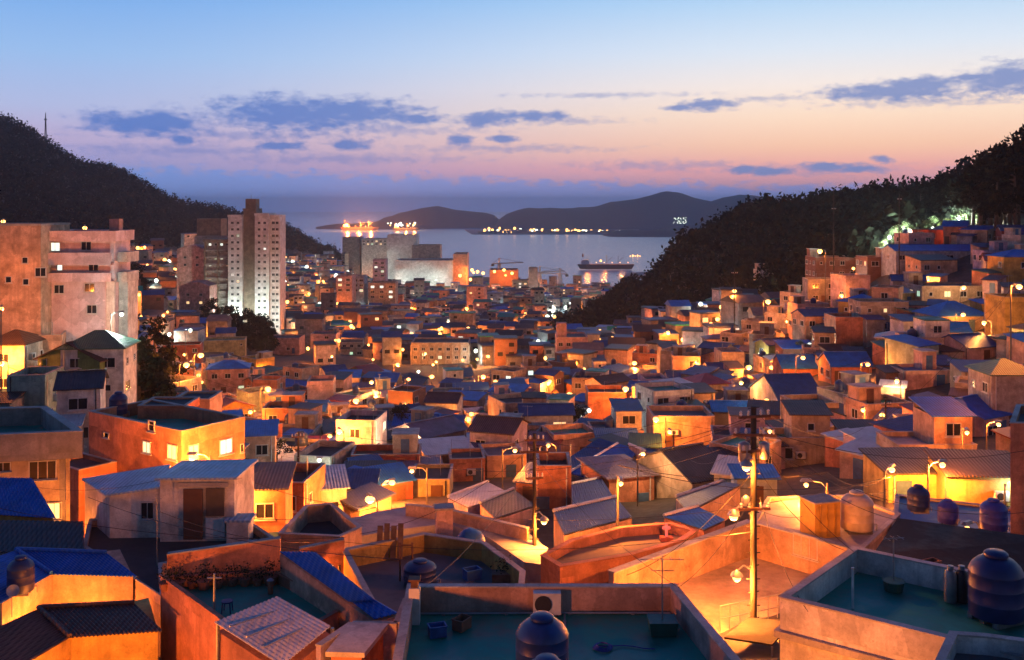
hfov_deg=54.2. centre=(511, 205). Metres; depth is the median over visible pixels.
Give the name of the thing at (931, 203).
tree
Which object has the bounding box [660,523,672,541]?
neon cross
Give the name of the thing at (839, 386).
water tank
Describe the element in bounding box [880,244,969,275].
gabled house
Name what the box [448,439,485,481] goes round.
flat roofed house
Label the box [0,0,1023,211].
sky
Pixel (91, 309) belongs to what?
window
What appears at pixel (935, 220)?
tree
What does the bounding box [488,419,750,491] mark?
overhead cable
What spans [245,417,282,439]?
flat roofed house
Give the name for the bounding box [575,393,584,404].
lean to shed
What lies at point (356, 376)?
lean roofed house
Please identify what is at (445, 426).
gabled house
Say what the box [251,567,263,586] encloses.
potted plant
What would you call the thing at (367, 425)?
flat roofed house
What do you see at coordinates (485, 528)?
overhead cable
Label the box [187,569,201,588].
potted plant
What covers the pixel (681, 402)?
water tank
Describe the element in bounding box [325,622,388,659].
stair hut
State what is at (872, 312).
flat roofed house
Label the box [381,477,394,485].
street lamp
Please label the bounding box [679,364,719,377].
lean roofed house
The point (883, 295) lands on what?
window
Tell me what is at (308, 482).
flat roofed house
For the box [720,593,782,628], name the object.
handrail
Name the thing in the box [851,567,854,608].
washing pole
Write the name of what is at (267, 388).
street lamp
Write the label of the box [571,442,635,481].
sheet roofed house
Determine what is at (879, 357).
lean to shed
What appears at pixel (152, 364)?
tree
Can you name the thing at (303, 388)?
flat roofed house
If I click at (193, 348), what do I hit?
flat roofed house
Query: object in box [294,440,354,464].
flat roofed house
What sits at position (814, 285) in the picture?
window
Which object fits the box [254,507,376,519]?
overhead cable
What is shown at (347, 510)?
door
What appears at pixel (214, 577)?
drying rack
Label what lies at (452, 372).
flat roofed house
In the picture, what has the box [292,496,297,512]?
window
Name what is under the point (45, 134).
radio mast
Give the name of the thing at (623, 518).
overhead cable
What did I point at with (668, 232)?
headland hill
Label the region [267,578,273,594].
bollard vent
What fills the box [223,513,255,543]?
shed
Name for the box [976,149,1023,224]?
tree
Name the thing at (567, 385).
lean to shed
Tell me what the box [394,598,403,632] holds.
parapet wall
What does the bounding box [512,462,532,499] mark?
lean to shed
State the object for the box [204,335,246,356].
flat roofed house
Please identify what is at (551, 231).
shore sheds
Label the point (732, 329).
water tank
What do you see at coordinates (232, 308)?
tree
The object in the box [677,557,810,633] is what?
courtyard path
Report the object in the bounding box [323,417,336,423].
lean to shed
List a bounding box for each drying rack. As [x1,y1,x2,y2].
[207,573,221,610]
[399,543,412,580]
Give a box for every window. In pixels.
[0,462,11,472]
[2,354,8,362]
[2,378,6,388]
[4,276,12,283]
[21,279,29,285]
[22,257,27,263]
[28,460,57,481]
[34,267,46,277]
[47,502,61,520]
[51,242,59,250]
[53,285,64,294]
[56,265,63,271]
[67,397,88,411]
[68,358,81,368]
[81,241,91,250]
[83,283,95,292]
[84,426,88,439]
[85,305,97,314]
[88,265,98,270]
[102,357,116,368]
[102,432,109,439]
[106,384,111,391]
[125,379,130,392]
[139,501,154,521]
[140,440,151,455]
[146,420,155,433]
[165,443,177,462]
[188,443,198,459]
[192,384,197,390]
[211,374,217,379]
[218,437,233,456]
[225,373,230,378]
[238,373,243,378]
[240,443,244,453]
[254,503,274,520]
[255,444,268,456]
[268,415,276,418]
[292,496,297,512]
[309,491,313,504]
[323,500,339,507]
[348,428,360,438]
[362,398,366,404]
[383,420,386,431]
[475,439,485,442]
[493,374,499,380]
[528,370,533,375]
[553,421,565,423]
[556,378,560,384]
[575,383,580,388]
[637,391,640,400]
[657,397,668,403]
[679,396,690,399]
[689,361,697,366]
[721,336,728,342]
[765,455,771,463]
[785,447,794,460]
[791,532,818,562]
[809,321,814,326]
[812,283,819,288]
[826,369,829,378]
[850,408,857,418]
[871,261,879,266]
[881,293,887,297]
[924,265,930,270]
[944,291,951,297]
[961,291,966,296]
[981,381,987,393]
[987,425,997,435]
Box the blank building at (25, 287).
[0,223,69,334]
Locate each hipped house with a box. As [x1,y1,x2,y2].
[0,547,136,625]
[0,598,161,659]
[2,329,45,390]
[56,330,140,406]
[196,359,244,376]
[205,360,251,392]
[387,429,391,443]
[402,372,428,384]
[569,368,580,378]
[576,454,658,501]
[625,373,637,380]
[683,373,731,399]
[700,334,719,341]
[836,294,871,312]
[868,415,912,430]
[874,331,906,349]
[912,301,983,331]
[929,225,942,243]
[964,358,1023,426]
[986,249,1023,281]
[993,331,1023,358]
[1006,323,1023,331]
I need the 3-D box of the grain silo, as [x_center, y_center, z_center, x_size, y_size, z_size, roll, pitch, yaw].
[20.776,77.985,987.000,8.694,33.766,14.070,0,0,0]
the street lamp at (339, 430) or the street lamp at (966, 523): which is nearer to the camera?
the street lamp at (966, 523)
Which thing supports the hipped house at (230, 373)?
on the terrain
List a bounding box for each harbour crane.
[491,258,522,269]
[538,266,563,286]
[542,268,567,285]
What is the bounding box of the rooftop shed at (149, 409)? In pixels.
[137,397,199,418]
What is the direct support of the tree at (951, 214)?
on the terrain
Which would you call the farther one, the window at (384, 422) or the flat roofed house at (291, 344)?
the flat roofed house at (291, 344)
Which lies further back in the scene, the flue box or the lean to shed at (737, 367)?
the lean to shed at (737, 367)
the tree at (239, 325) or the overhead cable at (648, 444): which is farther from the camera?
the tree at (239, 325)
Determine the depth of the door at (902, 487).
63.12 m
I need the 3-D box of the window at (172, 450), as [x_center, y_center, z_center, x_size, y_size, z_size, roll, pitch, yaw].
[-20.440,14.878,60.079,1.076,0.987,0.160,0,0,36]
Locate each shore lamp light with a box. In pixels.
[387,217,685,231]
[390,223,607,232]
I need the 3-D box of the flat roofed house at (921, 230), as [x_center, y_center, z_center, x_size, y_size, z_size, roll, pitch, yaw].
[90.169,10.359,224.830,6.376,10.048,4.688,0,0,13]
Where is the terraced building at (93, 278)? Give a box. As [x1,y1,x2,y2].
[48,219,138,341]
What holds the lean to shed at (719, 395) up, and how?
on the terrain
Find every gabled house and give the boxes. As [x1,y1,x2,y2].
[33,340,107,369]
[53,369,108,452]
[194,363,201,375]
[209,353,231,356]
[222,396,256,417]
[242,373,279,387]
[286,379,306,386]
[305,400,331,413]
[319,364,347,374]
[350,363,383,378]
[358,382,397,387]
[373,372,403,383]
[375,403,419,411]
[388,414,467,443]
[391,413,439,425]
[423,391,464,413]
[466,414,531,463]
[516,402,575,424]
[529,368,564,392]
[583,373,631,386]
[626,380,647,397]
[632,442,716,497]
[662,370,683,377]
[697,341,735,354]
[700,350,713,364]
[703,362,723,369]
[706,400,747,425]
[747,373,818,400]
[754,337,789,353]
[770,354,817,375]
[790,308,830,340]
[805,307,837,312]
[816,351,873,384]
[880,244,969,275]
[888,274,927,285]
[941,220,969,243]
[941,332,995,359]
[950,321,972,333]
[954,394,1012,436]
[979,253,990,268]
[994,225,1023,240]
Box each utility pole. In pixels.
[291,431,304,461]
[520,428,548,545]
[731,268,737,332]
[733,406,775,617]
[832,190,834,269]
[881,397,890,418]
[897,193,901,273]
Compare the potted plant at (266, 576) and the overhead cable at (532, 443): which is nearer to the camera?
the potted plant at (266, 576)
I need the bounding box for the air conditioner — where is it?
[533,590,560,616]
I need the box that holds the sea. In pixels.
[236,212,675,285]
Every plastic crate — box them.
[427,621,447,638]
[451,613,471,632]
[462,565,481,581]
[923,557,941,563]
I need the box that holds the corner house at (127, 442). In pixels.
[88,399,245,472]
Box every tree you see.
[131,262,147,282]
[137,265,152,284]
[138,313,158,358]
[138,334,176,400]
[140,360,169,378]
[141,314,195,374]
[147,372,180,393]
[149,352,177,381]
[199,299,210,317]
[201,297,218,313]
[212,304,224,313]
[221,304,236,326]
[229,304,237,313]
[231,309,243,323]
[236,308,253,347]
[237,310,256,348]
[238,312,255,350]
[245,314,265,351]
[247,322,265,342]
[253,321,280,349]
[256,338,274,351]
[258,327,278,348]
[260,314,277,333]
[276,438,294,461]
[390,401,410,419]
[468,361,476,369]
[573,405,586,421]
[879,240,887,246]
[886,224,902,241]
[895,221,914,232]
[907,182,930,207]
[915,180,938,216]
[919,179,949,214]
[920,215,939,228]
[932,176,955,212]
[945,174,971,214]
[945,209,961,219]
[949,163,974,224]
[951,150,988,224]
[955,209,970,223]
[960,143,1022,224]
[961,143,1006,224]
[965,213,977,224]
[971,155,1023,240]
[975,123,1023,198]
[975,137,1023,224]
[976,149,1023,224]
[984,149,1006,223]
[997,132,1023,224]
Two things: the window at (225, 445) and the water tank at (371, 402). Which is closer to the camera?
the window at (225, 445)
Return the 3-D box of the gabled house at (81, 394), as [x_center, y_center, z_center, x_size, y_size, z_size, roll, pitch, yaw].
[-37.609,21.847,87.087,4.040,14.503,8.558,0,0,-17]
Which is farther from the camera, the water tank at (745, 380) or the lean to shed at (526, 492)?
the water tank at (745, 380)
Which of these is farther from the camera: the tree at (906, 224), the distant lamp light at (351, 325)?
the distant lamp light at (351, 325)
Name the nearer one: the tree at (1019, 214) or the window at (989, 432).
the window at (989, 432)
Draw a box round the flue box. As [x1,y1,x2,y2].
[408,576,420,624]
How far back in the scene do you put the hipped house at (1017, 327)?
131.76 m
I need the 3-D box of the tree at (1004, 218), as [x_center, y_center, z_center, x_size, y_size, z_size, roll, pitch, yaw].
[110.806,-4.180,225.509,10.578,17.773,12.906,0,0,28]
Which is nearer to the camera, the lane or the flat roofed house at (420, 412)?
the lane
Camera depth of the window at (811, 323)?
176.75 m
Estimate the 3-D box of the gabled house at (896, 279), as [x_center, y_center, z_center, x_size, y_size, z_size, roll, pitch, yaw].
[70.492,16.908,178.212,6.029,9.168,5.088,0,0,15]
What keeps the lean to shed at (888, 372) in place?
on the terrain
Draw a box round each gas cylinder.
[944,565,956,603]
[956,565,967,603]
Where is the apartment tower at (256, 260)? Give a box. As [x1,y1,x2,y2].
[227,199,285,333]
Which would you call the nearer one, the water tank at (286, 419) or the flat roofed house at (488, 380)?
the water tank at (286, 419)
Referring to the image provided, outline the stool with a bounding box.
[221,598,232,613]
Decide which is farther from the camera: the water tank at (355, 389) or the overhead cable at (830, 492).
the water tank at (355, 389)
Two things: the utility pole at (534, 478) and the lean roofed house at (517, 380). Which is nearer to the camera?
the utility pole at (534, 478)
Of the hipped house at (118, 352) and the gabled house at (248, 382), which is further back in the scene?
the gabled house at (248, 382)
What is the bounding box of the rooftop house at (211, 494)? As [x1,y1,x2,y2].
[82,459,258,541]
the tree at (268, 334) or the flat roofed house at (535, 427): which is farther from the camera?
the tree at (268, 334)
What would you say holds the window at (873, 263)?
in the flat roofed house at (870, 265)
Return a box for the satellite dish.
[6,584,19,616]
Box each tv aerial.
[152,496,161,565]
[640,555,683,636]
[882,535,904,593]
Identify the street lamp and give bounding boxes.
[0,305,3,390]
[2,359,8,374]
[110,311,123,330]
[179,362,188,385]
[185,328,191,361]
[186,452,210,459]
[260,386,270,412]
[316,456,330,464]
[336,427,343,440]
[349,398,358,409]
[365,492,377,511]
[373,390,380,403]
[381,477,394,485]
[408,466,427,504]
[466,411,472,425]
[502,446,517,488]
[616,475,623,526]
[623,386,632,397]
[637,449,645,506]
[653,415,665,447]
[668,428,673,445]
[713,317,719,333]
[746,364,751,376]
[763,299,770,320]
[763,427,772,440]
[795,355,804,372]
[800,478,827,493]
[818,249,825,302]
[860,361,869,370]
[883,463,895,507]
[895,377,900,397]
[927,459,947,490]
[960,285,965,302]
[961,427,969,448]
[961,520,980,528]
[982,320,991,334]
[985,420,1002,449]
[1004,481,1009,504]
[1010,283,1021,360]
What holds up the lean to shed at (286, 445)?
on the terrain
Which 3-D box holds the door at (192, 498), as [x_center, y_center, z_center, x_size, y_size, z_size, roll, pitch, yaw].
[-14.784,14.321,46.340,0.889,2.334,0.050,0,0,0]
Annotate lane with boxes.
[352,507,547,582]
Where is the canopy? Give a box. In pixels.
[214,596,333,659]
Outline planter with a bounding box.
[490,555,510,582]
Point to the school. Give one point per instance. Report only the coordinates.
(446, 350)
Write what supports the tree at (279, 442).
on the terrain
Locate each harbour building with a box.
[342,236,362,274]
[362,238,386,277]
[490,268,517,286]
[512,280,527,288]
[547,297,561,303]
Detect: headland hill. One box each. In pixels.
[316,221,431,228]
[378,206,498,227]
[491,191,786,229]
[603,224,701,236]
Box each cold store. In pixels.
[387,234,418,278]
[412,244,441,257]
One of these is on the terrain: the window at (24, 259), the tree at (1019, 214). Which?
the tree at (1019, 214)
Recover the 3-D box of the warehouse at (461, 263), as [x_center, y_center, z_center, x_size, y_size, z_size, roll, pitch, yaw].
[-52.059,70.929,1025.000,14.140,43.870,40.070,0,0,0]
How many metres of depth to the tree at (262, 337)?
316.94 m
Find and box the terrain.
[0,125,1023,659]
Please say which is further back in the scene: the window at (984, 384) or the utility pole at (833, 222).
the utility pole at (833, 222)
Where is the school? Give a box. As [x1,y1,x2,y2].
[410,337,470,364]
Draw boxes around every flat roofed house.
[0,359,63,411]
[39,322,65,353]
[70,452,116,536]
[138,332,153,349]
[139,316,149,324]
[159,571,339,659]
[163,341,202,364]
[167,371,201,390]
[169,381,188,395]
[175,367,193,375]
[201,362,205,384]
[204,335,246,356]
[206,355,237,387]
[216,389,236,399]
[222,409,242,415]
[237,386,275,410]
[241,350,274,369]
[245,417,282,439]
[250,367,265,374]
[253,375,285,390]
[262,391,282,405]
[262,391,306,423]
[273,334,304,354]
[276,437,327,450]
[277,502,361,554]
[279,402,322,434]
[281,456,325,516]
[282,411,320,434]
[283,363,318,379]
[286,381,306,399]
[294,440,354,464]
[307,372,335,399]
[310,327,339,347]
[322,401,349,419]
[331,406,348,417]
[334,389,372,404]
[336,405,386,443]
[340,339,363,354]
[343,532,525,613]
[348,405,367,409]
[350,428,421,459]
[359,376,391,398]
[374,403,394,420]
[388,385,425,405]
[392,583,740,659]
[409,405,435,421]
[412,456,452,496]
[433,383,462,390]
[443,367,473,381]
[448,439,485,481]
[469,390,513,422]
[478,442,526,477]
[482,374,489,381]
[485,367,497,386]
[488,392,548,415]
[490,366,525,386]
[492,382,519,394]
[498,412,540,438]
[513,377,530,387]
[521,354,551,380]
[521,392,546,402]
[536,444,571,509]
[540,522,698,582]
[541,419,594,455]
[547,393,587,417]
[549,351,575,369]
[572,372,601,395]
[585,368,609,374]
[585,381,625,419]
[587,398,643,432]
[591,358,606,367]
[627,363,642,368]
[630,384,634,397]
[632,344,656,363]
[635,381,706,432]
[637,373,667,380]
[643,362,656,372]
[646,405,713,447]
[656,342,678,372]
[657,397,710,411]
[660,344,701,372]
[672,344,699,369]
[684,344,695,347]
[703,386,748,407]
[709,434,781,473]
[710,406,764,440]
[714,347,743,369]
[720,330,747,344]
[731,374,755,385]
[741,313,764,330]
[744,331,750,344]
[749,321,775,364]
[753,263,773,290]
[753,354,774,371]
[757,494,900,549]
[759,400,833,467]
[765,305,786,329]
[773,546,1023,659]
[780,284,801,309]
[780,394,838,430]
[785,313,786,327]
[787,295,829,339]
[802,273,829,304]
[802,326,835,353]
[805,248,855,276]
[817,370,870,403]
[824,308,862,345]
[830,269,869,306]
[833,293,849,307]
[843,382,911,420]
[848,298,908,347]
[849,288,868,296]
[856,247,881,282]
[872,285,903,299]
[875,396,977,449]
[885,348,949,390]
[887,314,912,330]
[892,494,1009,532]
[893,414,912,417]
[894,228,933,243]
[895,316,963,358]
[902,271,981,306]
[909,229,929,232]
[948,364,1022,397]
[972,241,1008,268]
[984,293,1023,334]
[1001,228,1023,249]
[1015,244,1023,249]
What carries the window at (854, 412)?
in the flat roofed house at (869, 396)
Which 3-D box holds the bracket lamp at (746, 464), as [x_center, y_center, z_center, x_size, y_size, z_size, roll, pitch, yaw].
[8.813,9.678,37.581,0.480,0.615,0.506,0,0,0]
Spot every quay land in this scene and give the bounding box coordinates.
[464,229,617,234]
[624,272,645,277]
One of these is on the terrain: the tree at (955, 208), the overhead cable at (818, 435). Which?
the tree at (955, 208)
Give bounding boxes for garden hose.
[593,642,654,651]
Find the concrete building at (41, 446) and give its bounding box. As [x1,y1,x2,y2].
[0,406,82,520]
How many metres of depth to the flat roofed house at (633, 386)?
148.12 m
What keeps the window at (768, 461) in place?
in the flat roofed house at (728, 440)
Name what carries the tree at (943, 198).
on the terrain
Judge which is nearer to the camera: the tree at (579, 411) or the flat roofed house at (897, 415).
the flat roofed house at (897, 415)
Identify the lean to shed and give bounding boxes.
[254,412,261,418]
[277,442,296,460]
[278,453,295,461]
[282,428,313,434]
[308,435,328,439]
[321,423,334,434]
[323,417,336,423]
[326,394,357,404]
[340,482,395,517]
[343,460,395,467]
[346,453,382,459]
[346,468,380,491]
[363,462,416,500]
[373,389,388,403]
[387,420,399,428]
[396,455,442,470]
[402,378,426,384]
[434,408,460,413]
[438,377,463,383]
[439,383,451,387]
[441,414,466,422]
[462,406,481,426]
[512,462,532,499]
[528,431,566,461]
[564,379,571,392]
[574,417,604,423]
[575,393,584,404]
[575,404,587,410]
[588,433,628,445]
[593,428,637,438]
[628,433,662,449]
[707,447,737,456]
[710,454,750,482]
[712,369,734,374]
[714,373,736,380]
[715,390,722,399]
[722,361,744,378]
[727,463,781,502]
[739,345,748,361]
[739,427,758,432]
[743,383,751,398]
[747,399,779,419]
[750,373,765,379]
[761,433,788,468]
[763,354,775,373]
[765,419,783,426]
[774,329,780,336]
[780,328,787,336]
[813,352,821,364]
[817,344,848,350]
[820,428,849,467]
[829,403,846,418]
[830,419,873,429]
[835,435,880,478]
[839,426,881,443]
[842,346,864,350]
[870,340,884,368]
[872,407,901,420]
[873,364,904,384]
[879,379,907,398]
[894,307,916,313]
[898,403,913,413]
[903,287,914,299]
[904,300,927,308]
[911,391,939,396]
[926,273,948,281]
[927,299,947,305]
[936,355,950,369]
[968,299,983,311]
[969,243,988,263]
[969,269,1001,285]
[980,274,1006,298]
[987,332,1013,341]
[990,427,1009,451]
[999,282,1023,292]
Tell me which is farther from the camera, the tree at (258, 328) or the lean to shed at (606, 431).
the tree at (258, 328)
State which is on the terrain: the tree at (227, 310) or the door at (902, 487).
the tree at (227, 310)
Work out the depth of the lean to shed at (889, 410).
98.64 m
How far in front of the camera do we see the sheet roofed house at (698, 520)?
56.22 m
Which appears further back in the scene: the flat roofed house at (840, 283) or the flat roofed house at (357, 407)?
the flat roofed house at (840, 283)
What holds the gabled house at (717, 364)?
on the terrain
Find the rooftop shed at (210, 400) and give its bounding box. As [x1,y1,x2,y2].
[176,391,222,411]
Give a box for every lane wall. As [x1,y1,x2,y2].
[405,503,434,518]
[453,509,529,540]
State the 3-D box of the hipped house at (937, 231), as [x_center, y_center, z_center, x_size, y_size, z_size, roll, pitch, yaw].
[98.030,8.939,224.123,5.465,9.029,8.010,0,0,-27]
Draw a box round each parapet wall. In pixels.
[167,536,280,574]
[299,538,344,574]
[315,622,348,659]
[352,621,396,659]
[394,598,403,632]
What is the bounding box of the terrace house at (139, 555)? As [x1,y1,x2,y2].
[84,518,273,656]
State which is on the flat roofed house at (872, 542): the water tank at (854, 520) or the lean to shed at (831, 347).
the water tank at (854, 520)
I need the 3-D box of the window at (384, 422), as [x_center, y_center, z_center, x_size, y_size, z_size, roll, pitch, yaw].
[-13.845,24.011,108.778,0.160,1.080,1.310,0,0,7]
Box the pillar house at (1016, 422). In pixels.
[1009,404,1023,534]
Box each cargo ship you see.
[340,220,378,229]
[393,223,419,229]
[577,254,633,268]
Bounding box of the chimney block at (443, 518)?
[434,503,454,535]
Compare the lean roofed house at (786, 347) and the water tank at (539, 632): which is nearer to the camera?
the water tank at (539, 632)
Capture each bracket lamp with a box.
[535,511,548,523]
[727,504,749,520]
[730,565,749,581]
[740,455,753,470]
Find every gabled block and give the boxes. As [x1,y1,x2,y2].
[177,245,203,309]
[179,280,216,313]
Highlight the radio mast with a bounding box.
[44,113,46,141]
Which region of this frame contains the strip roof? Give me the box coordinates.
[280,551,396,627]
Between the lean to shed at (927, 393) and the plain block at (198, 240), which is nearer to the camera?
the lean to shed at (927, 393)
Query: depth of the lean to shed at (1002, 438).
75.08 m
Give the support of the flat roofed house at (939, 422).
on the terrain
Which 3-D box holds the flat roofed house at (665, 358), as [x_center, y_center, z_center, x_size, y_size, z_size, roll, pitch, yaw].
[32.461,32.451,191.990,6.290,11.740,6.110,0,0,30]
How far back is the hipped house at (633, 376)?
192.33 m
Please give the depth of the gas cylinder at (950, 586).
31.42 m
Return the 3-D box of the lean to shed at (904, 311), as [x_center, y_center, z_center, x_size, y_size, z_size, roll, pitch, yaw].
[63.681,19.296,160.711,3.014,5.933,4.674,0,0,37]
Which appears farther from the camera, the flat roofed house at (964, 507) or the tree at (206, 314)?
the tree at (206, 314)
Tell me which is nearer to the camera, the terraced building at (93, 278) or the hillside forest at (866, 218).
the terraced building at (93, 278)
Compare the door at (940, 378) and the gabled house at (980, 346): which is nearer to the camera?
the door at (940, 378)
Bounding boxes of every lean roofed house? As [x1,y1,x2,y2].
[0,477,55,520]
[0,520,84,554]
[139,325,162,348]
[245,419,278,461]
[250,365,282,375]
[254,461,296,536]
[320,464,349,510]
[325,371,353,391]
[338,369,361,388]
[361,371,399,381]
[404,384,434,393]
[418,435,473,463]
[447,390,486,413]
[452,382,489,391]
[462,367,474,381]
[487,383,529,392]
[499,378,526,383]
[547,367,569,379]
[600,363,633,373]
[620,368,651,373]
[648,377,692,382]
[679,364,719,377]
[680,382,717,402]
[774,340,810,353]
[858,447,937,502]
[876,518,1023,571]
[882,334,956,363]
[904,254,957,274]
[923,448,1009,505]
[947,359,988,387]
[956,225,993,243]
[1003,333,1023,363]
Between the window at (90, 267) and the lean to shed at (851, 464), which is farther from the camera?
the window at (90, 267)
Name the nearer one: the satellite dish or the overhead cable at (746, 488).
the satellite dish
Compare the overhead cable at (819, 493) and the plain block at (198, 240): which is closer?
the overhead cable at (819, 493)
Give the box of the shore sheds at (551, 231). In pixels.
[478,229,614,232]
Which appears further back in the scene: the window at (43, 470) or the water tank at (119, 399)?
the water tank at (119, 399)
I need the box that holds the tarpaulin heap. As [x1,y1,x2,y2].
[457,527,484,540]
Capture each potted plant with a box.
[156,566,174,591]
[168,563,186,587]
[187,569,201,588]
[192,557,214,590]
[211,568,226,588]
[225,563,241,586]
[237,561,251,586]
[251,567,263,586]
[261,557,281,585]
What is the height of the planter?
1.105 m
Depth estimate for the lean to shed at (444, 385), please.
189.87 m
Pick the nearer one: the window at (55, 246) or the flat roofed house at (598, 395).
the window at (55, 246)
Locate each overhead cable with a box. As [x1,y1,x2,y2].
[0,508,344,538]
[36,479,159,489]
[88,497,403,559]
[160,511,343,542]
[254,482,364,506]
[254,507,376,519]
[300,436,523,455]
[347,531,753,549]
[348,422,662,443]
[361,452,524,533]
[374,432,741,471]
[424,462,532,587]
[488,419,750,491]
[492,508,738,520]
[535,455,675,585]
[536,419,743,447]
[571,439,749,474]
[618,450,739,507]
[618,465,826,479]
[621,466,883,489]
[627,477,748,574]
[678,497,751,587]
[742,475,895,507]
[746,437,1023,513]
[757,468,845,550]
[758,437,942,523]
[760,498,807,610]
[762,418,889,493]
[762,480,847,517]
[765,450,853,551]
[770,405,883,436]
[770,432,1021,458]
[827,472,882,485]
[884,292,1008,418]
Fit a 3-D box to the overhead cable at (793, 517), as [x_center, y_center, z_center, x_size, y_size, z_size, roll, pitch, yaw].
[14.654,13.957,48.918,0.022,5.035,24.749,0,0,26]
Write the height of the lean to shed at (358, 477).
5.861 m
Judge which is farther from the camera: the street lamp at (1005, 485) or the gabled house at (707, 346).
the gabled house at (707, 346)
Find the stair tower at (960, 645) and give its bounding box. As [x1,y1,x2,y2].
[935,630,1023,659]
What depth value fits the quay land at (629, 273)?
1399.72 m
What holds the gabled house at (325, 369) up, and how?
on the terrain
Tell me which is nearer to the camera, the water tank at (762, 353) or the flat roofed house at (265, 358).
the water tank at (762, 353)
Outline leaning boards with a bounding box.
[377,523,403,559]
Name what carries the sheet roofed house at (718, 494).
on the terrain
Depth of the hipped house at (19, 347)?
102.26 m
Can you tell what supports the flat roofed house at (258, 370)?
on the terrain
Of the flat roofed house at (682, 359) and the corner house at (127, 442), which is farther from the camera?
the flat roofed house at (682, 359)
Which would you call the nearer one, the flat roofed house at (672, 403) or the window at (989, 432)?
the window at (989, 432)
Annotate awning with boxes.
[724,617,779,656]
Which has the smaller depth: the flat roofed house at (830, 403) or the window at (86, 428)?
the window at (86, 428)
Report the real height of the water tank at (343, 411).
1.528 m
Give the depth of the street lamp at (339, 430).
102.76 m
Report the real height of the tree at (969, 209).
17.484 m
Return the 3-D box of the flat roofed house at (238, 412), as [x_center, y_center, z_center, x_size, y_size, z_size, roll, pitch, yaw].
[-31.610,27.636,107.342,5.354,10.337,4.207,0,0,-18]
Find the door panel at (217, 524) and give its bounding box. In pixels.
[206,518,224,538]
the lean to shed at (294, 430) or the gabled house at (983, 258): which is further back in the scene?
the gabled house at (983, 258)
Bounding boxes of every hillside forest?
[0,113,343,264]
[548,142,1023,329]
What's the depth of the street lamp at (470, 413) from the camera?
132.14 m
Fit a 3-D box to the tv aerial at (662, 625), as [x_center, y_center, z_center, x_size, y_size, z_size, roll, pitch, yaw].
[4.450,11.510,29.600,1.300,2.300,0.720,0,0,0]
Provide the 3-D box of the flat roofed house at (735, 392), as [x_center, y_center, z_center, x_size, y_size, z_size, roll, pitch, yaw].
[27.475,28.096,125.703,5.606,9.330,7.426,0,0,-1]
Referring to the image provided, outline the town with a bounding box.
[130,233,779,368]
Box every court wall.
[608,519,749,583]
[749,520,851,573]
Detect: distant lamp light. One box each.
[136,246,720,359]
[154,260,701,352]
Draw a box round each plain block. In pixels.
[194,236,227,244]
[197,218,226,235]
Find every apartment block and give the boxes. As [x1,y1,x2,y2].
[336,274,355,302]
[356,275,367,304]
[368,281,397,305]
[373,259,387,280]
[555,322,587,351]
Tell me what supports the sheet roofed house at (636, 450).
on the terrain
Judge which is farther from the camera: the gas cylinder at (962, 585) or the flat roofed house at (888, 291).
the flat roofed house at (888, 291)
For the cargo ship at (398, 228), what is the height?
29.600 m
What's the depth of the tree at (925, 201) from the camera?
265.73 m
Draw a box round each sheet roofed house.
[447,480,503,514]
[479,487,532,532]
[552,495,631,546]
[571,438,613,468]
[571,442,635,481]
[571,476,611,503]
[628,443,657,456]
[663,504,724,536]
[675,479,739,520]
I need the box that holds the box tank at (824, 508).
[799,493,840,537]
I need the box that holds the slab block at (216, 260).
[203,238,227,313]
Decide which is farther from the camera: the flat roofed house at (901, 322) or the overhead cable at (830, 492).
the flat roofed house at (901, 322)
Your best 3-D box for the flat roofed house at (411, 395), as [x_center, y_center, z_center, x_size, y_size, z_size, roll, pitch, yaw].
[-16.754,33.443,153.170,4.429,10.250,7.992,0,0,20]
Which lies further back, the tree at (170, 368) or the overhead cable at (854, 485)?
the tree at (170, 368)
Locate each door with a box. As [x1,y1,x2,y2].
[183,489,202,539]
[269,532,277,536]
[345,507,350,516]
[396,485,405,499]
[431,485,442,496]
[473,468,483,480]
[506,464,515,476]
[523,486,532,499]
[536,497,548,509]
[639,492,648,501]
[666,436,672,446]
[745,354,748,361]
[757,486,763,501]
[835,371,840,379]
[853,458,862,478]
[896,481,911,494]
[937,375,944,385]
[944,236,948,243]
[968,320,974,331]
[984,350,989,359]
[989,283,994,292]
[1000,420,1006,427]
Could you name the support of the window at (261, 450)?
in the lean roofed house at (260, 436)
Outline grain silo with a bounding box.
[529,267,537,288]
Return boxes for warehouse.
[395,258,452,285]
[453,252,468,284]
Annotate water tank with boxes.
[6,554,37,596]
[109,391,129,416]
[223,352,228,358]
[284,413,287,423]
[292,362,297,367]
[292,383,299,390]
[295,431,309,446]
[340,408,347,415]
[353,385,359,393]
[368,399,375,407]
[403,557,439,586]
[515,610,568,659]
[532,652,560,659]
[579,369,586,377]
[605,416,614,427]
[676,400,686,404]
[730,325,735,332]
[741,377,749,385]
[746,432,758,446]
[759,350,765,356]
[810,297,816,303]
[834,380,844,392]
[840,489,876,534]
[907,328,916,336]
[907,484,931,513]
[937,498,959,525]
[967,548,1023,629]
[979,498,1009,532]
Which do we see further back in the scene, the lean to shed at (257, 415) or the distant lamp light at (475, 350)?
the distant lamp light at (475, 350)
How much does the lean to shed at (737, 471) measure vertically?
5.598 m
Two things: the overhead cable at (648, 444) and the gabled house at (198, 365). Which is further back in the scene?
the gabled house at (198, 365)
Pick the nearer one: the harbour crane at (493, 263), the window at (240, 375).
the window at (240, 375)
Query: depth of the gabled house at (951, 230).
212.90 m
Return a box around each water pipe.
[420,612,669,615]
[563,613,566,626]

